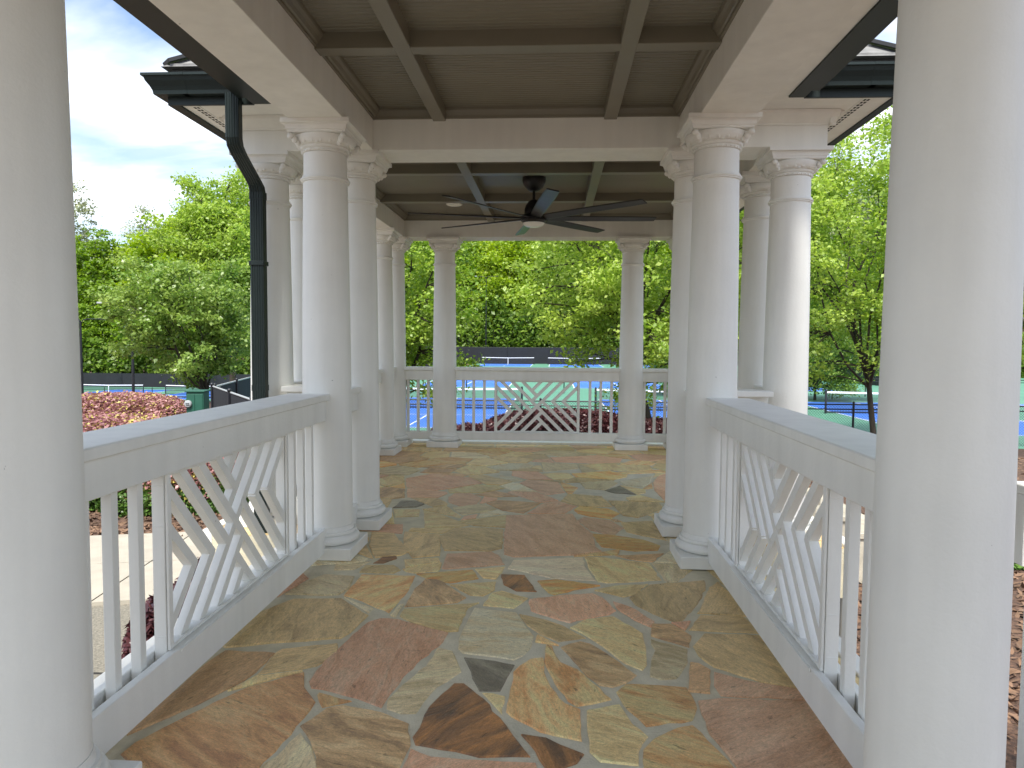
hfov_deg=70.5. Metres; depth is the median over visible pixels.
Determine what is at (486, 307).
court light
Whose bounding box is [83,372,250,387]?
windscreen fence
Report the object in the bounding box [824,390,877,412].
sports net
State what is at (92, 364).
underbrush
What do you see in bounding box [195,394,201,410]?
door
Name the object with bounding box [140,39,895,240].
pavilion roof
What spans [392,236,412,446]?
porch column
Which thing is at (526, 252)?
forest tree
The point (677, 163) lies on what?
porch column
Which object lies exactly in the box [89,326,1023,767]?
ground
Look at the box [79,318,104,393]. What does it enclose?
court light
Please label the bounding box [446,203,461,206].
recessed downlight
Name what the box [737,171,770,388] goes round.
porch column
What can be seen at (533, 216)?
ceiling fan
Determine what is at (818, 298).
forest tree
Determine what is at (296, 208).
porch column
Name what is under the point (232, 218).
shade tree
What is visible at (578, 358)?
sports net
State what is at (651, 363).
understory tree
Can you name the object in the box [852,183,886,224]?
forest tree
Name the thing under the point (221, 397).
windscreen fence
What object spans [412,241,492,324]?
forest tree
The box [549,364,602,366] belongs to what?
court
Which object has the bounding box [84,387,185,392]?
chain link fence
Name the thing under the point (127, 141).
sky
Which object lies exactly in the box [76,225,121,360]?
forest tree
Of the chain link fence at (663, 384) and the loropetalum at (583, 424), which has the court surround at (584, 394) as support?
the chain link fence at (663, 384)
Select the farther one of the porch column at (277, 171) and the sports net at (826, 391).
the sports net at (826, 391)
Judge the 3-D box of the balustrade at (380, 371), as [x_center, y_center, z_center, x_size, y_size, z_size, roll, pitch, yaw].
[-1.753,0.386,7.562,0.263,1.000,2.430,1,3,3]
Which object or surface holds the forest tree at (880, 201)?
on the ground at (1013, 728)
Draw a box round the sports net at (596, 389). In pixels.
[594,387,666,410]
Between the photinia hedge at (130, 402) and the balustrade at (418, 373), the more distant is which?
the photinia hedge at (130, 402)
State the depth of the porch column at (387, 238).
8.74 m
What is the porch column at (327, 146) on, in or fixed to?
on the porch floor
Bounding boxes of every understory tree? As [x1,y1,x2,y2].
[611,300,738,383]
[808,307,881,399]
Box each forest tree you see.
[75,234,106,302]
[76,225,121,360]
[78,283,120,360]
[99,199,220,337]
[104,238,136,361]
[104,293,176,372]
[179,302,220,373]
[404,247,433,318]
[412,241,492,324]
[464,241,535,337]
[467,241,539,343]
[500,241,565,327]
[525,241,586,323]
[643,242,671,305]
[662,243,671,253]
[810,239,865,339]
[810,251,882,338]
[812,178,873,230]
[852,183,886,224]
[864,251,884,334]
[872,193,887,207]
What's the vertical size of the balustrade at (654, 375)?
0.955 m
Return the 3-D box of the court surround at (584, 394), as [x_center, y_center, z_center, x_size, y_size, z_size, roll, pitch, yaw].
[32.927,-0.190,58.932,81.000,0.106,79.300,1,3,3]
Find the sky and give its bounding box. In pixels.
[65,0,896,324]
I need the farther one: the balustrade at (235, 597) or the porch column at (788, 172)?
the porch column at (788, 172)
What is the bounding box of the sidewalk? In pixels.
[90,532,200,605]
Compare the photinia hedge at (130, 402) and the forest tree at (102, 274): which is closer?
the photinia hedge at (130, 402)
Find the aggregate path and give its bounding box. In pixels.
[92,604,129,678]
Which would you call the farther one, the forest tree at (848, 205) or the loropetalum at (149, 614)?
the forest tree at (848, 205)
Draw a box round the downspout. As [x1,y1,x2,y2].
[225,92,269,532]
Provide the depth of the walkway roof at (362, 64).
3.79 m
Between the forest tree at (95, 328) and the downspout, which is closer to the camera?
the downspout
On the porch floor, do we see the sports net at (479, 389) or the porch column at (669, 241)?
the porch column at (669, 241)
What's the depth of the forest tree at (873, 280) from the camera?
80.43 m
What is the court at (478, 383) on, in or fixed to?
on the court surround at (584, 394)
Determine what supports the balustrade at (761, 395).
on the porch floor
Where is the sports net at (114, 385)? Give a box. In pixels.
[84,384,143,392]
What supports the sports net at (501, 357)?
on the court at (520, 365)
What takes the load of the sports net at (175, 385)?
on the court at (181, 394)
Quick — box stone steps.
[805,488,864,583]
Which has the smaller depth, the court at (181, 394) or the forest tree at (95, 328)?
the court at (181, 394)
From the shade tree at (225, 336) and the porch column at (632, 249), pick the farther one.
the shade tree at (225, 336)
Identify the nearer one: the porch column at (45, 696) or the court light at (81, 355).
the porch column at (45, 696)
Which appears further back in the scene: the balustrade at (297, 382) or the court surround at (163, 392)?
the court surround at (163, 392)
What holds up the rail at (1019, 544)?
on the ground at (1013, 728)
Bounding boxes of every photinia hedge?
[82,390,186,416]
[82,411,250,517]
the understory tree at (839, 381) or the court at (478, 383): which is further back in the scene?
the court at (478, 383)
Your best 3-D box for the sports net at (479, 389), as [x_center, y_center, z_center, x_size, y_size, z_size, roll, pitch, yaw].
[-3.146,0.568,31.315,7.240,1.000,0.086,1,3,3]
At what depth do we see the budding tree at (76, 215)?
92.62 m
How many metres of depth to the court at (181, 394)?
70.23 m
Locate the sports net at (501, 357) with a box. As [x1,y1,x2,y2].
[481,357,534,363]
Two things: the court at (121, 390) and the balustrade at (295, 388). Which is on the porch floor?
the balustrade at (295, 388)
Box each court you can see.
[84,389,166,393]
[166,391,210,398]
[406,397,515,427]
[423,380,511,386]
[480,364,532,366]
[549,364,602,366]
[572,381,659,388]
[598,399,666,417]
[808,402,1023,435]
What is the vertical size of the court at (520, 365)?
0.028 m
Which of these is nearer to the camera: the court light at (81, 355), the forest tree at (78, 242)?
the court light at (81, 355)
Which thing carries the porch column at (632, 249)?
on the porch floor
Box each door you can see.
[187,394,194,412]
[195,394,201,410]
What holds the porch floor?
on the ground at (1013, 728)
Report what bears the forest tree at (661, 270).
on the ground at (1013, 728)
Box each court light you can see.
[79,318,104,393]
[96,302,134,391]
[476,276,497,346]
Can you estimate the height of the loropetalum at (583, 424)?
1.105 m
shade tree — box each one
[84,250,250,389]
[140,165,250,381]
[404,241,509,406]
[495,162,853,417]
[738,105,1023,433]
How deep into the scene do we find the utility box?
12.44 m
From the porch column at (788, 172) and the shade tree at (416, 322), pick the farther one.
the shade tree at (416, 322)
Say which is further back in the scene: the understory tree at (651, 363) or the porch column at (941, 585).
the understory tree at (651, 363)
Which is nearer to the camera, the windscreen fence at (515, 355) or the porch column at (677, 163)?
the porch column at (677, 163)
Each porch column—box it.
[0,0,141,767]
[229,150,302,527]
[280,117,367,560]
[289,174,302,484]
[347,149,391,530]
[376,227,401,455]
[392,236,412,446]
[426,236,462,447]
[612,236,651,450]
[654,147,693,536]
[663,236,672,448]
[669,112,762,569]
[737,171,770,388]
[753,145,833,539]
[863,0,1023,767]
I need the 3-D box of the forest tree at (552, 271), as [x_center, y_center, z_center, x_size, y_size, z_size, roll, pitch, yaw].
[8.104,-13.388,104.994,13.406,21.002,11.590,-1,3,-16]
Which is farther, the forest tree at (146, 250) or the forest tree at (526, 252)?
the forest tree at (526, 252)
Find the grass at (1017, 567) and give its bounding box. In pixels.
[1014,563,1023,569]
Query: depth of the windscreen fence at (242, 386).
21.84 m
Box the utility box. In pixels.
[184,389,210,412]
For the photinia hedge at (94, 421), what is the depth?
9.14 m
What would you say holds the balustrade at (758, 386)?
on the porch floor
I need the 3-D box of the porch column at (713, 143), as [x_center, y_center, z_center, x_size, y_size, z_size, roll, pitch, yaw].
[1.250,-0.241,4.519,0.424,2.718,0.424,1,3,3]
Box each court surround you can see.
[84,386,210,400]
[406,363,1023,448]
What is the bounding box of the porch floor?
[94,439,859,767]
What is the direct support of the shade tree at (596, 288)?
on the ground at (1013, 728)
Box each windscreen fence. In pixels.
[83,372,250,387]
[210,383,250,407]
[213,376,250,396]
[425,347,648,366]
[813,365,879,385]
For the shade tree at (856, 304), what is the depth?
17.84 m
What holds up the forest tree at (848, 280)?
on the ground at (1013, 728)
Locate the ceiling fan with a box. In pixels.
[408,175,656,235]
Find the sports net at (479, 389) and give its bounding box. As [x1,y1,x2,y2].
[406,386,522,408]
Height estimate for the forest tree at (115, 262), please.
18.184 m
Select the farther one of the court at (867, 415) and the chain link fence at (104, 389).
the chain link fence at (104, 389)
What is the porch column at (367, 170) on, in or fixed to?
on the porch floor
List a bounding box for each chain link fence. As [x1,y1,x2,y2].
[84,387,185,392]
[172,396,1023,445]
[466,378,1023,396]
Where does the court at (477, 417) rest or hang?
on the court surround at (584, 394)
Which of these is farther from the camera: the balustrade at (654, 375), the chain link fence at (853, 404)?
the chain link fence at (853, 404)
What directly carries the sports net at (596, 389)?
on the court at (659, 412)
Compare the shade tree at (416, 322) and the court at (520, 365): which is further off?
the court at (520, 365)
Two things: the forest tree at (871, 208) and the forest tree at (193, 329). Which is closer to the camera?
the forest tree at (193, 329)
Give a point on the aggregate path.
(98, 640)
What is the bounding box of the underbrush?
[79,294,1023,377]
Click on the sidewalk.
(96, 570)
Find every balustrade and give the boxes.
[83,393,329,753]
[281,384,301,507]
[294,381,301,495]
[379,369,382,448]
[404,366,432,438]
[455,367,619,441]
[642,368,667,442]
[706,398,876,767]
[737,389,772,403]
[754,385,762,388]
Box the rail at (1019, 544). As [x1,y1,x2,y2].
[1014,481,1023,767]
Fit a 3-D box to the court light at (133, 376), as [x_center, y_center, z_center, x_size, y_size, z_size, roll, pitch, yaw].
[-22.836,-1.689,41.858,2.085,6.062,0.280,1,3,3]
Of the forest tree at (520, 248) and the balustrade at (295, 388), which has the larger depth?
the forest tree at (520, 248)
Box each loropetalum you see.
[121,556,206,658]
[431,407,666,433]
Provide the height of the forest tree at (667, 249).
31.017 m
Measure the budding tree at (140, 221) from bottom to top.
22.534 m
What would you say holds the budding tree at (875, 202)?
on the ground at (1013, 728)
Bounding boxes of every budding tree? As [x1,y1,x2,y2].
[73,180,102,248]
[107,201,163,255]
[816,167,881,262]
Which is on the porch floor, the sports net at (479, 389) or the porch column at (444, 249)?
the porch column at (444, 249)
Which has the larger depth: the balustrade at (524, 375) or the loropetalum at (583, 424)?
the loropetalum at (583, 424)
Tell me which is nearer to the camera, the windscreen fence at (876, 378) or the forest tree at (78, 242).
the windscreen fence at (876, 378)
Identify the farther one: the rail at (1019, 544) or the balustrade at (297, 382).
the balustrade at (297, 382)
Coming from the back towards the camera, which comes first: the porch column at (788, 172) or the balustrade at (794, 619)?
the porch column at (788, 172)
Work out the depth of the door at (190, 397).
12.43 m
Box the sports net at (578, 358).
[547,357,600,364]
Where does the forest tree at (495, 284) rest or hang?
on the ground at (1013, 728)
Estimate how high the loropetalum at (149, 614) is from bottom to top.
0.619 m
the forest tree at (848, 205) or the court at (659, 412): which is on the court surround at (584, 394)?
the court at (659, 412)
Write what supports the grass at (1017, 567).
on the ground at (1013, 728)
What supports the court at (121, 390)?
on the court surround at (163, 392)
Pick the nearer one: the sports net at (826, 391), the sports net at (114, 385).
the sports net at (826, 391)
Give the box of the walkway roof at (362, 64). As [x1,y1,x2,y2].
[113,0,897,149]
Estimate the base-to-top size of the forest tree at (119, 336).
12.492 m
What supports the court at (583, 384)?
on the court surround at (584, 394)
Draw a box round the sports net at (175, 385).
[165,384,210,394]
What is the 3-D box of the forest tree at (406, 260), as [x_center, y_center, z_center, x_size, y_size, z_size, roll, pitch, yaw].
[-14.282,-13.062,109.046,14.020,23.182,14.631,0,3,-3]

